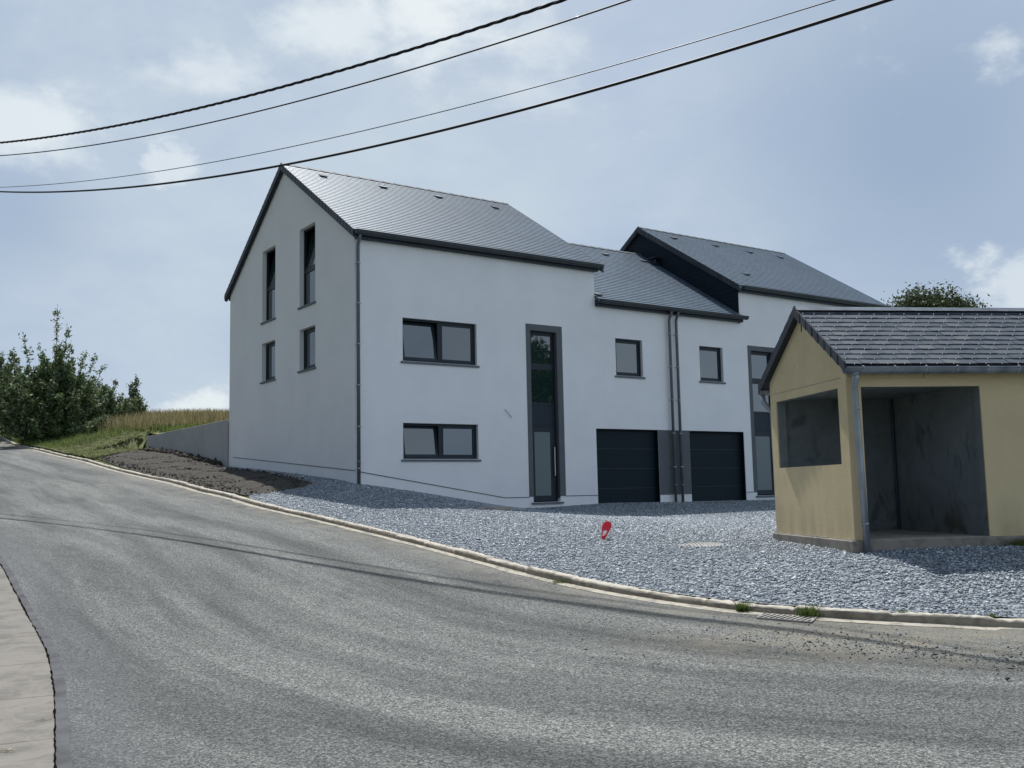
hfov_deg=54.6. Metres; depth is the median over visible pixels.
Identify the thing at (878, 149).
sky
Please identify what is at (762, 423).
door panel
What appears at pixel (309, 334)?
window
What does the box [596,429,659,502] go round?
garage door
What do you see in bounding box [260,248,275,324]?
window
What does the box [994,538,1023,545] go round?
weed tuft
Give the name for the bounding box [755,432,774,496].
front door
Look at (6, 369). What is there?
roadside tree
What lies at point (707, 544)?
manhole cover
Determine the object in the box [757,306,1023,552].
bus shelter
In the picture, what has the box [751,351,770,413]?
window
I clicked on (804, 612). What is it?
weed tuft
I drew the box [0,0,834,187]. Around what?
overhead cable
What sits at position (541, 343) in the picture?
window
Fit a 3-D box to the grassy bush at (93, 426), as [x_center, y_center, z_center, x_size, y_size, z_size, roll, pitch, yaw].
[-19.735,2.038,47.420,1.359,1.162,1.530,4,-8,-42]
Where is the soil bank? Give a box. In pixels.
[138,446,221,464]
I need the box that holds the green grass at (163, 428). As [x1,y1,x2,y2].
[98,418,223,432]
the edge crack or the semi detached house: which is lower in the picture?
the edge crack
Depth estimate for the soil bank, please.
35.41 m
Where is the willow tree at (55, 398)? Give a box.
[0,304,118,442]
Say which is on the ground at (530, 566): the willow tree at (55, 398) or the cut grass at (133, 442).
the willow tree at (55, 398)
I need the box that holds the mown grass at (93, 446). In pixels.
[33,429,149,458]
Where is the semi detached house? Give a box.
[224,163,891,507]
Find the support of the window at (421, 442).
in the semi detached house
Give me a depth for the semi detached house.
29.04 m
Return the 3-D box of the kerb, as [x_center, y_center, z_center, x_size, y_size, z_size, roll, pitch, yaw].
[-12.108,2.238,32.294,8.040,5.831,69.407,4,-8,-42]
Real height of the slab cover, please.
0.130 m
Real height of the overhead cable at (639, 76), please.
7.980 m
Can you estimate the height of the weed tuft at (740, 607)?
0.130 m
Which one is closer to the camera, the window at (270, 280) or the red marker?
the red marker
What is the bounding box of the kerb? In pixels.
[0,436,1023,627]
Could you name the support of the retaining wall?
on the ground at (530, 566)
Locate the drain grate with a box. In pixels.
[756,613,816,622]
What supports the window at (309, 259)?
in the semi detached house
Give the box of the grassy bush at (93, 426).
[82,415,112,432]
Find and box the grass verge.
[2,435,249,498]
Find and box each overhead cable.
[0,0,566,143]
[0,0,630,155]
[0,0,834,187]
[0,0,892,192]
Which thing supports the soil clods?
on the soil patch
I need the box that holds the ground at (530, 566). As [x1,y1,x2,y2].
[42,434,1016,736]
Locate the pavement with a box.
[0,566,54,767]
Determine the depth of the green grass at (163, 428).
41.90 m
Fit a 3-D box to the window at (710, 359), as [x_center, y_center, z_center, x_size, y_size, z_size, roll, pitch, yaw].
[6.513,-0.617,32.601,1.200,1.210,0.220,3,-7,-35]
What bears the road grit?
on the road
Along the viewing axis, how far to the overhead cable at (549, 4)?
19.73 m
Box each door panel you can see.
[532,405,555,426]
[754,413,770,431]
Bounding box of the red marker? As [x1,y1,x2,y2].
[601,521,611,538]
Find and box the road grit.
[570,615,1023,679]
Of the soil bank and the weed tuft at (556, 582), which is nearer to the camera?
the weed tuft at (556, 582)
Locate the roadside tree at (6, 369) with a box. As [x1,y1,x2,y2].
[0,347,41,435]
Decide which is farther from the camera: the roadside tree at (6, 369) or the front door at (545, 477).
the roadside tree at (6, 369)
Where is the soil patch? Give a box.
[97,450,311,494]
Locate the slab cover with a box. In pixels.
[477,506,510,510]
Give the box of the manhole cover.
[677,542,723,547]
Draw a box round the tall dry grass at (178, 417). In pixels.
[81,407,228,431]
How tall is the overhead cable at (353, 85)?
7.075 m
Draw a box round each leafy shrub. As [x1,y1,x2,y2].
[96,378,138,416]
[125,374,149,415]
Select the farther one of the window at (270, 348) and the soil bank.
the soil bank
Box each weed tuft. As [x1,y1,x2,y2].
[550,579,566,583]
[732,600,758,611]
[790,603,824,617]
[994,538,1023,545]
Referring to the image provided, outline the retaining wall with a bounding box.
[147,420,228,465]
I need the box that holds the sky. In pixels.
[0,0,1023,413]
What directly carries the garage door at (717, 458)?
in the semi detached house
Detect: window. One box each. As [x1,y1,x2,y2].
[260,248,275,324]
[260,341,275,383]
[297,225,315,309]
[297,327,315,372]
[401,318,479,367]
[401,423,480,460]
[530,331,555,404]
[615,339,645,378]
[699,346,725,383]
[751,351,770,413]
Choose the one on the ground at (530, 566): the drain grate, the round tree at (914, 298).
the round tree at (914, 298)
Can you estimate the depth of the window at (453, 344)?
26.80 m
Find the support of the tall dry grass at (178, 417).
on the meadow
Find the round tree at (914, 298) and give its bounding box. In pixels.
[881,279,991,307]
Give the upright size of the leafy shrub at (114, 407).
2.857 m
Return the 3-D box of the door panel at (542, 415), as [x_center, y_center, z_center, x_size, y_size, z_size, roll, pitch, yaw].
[0.871,0.913,28.569,0.943,0.615,0.072,3,-7,-35]
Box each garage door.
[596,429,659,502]
[689,431,745,500]
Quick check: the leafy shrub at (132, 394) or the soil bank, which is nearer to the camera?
the soil bank
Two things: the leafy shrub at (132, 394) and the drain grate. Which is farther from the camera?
the leafy shrub at (132, 394)
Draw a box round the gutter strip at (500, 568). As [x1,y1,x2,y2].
[13,445,1023,629]
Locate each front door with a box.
[532,426,563,504]
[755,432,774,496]
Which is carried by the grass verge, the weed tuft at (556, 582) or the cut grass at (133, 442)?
the cut grass at (133, 442)
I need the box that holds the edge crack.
[0,564,56,767]
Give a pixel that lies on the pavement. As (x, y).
(26, 695)
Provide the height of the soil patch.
1.926 m
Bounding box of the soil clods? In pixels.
[96,450,309,493]
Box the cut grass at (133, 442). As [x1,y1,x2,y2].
[33,431,149,457]
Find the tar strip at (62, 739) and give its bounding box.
[0,555,71,767]
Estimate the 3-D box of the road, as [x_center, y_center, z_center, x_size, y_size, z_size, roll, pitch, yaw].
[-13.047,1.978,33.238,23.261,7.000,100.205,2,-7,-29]
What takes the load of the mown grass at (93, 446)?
on the grass verge
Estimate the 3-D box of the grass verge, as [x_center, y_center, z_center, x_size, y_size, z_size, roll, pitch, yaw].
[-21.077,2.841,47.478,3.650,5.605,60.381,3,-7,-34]
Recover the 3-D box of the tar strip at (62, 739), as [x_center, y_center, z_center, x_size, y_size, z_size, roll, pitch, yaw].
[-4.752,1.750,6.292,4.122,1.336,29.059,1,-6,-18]
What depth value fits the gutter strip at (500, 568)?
11.69 m
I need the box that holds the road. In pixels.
[0,438,1023,767]

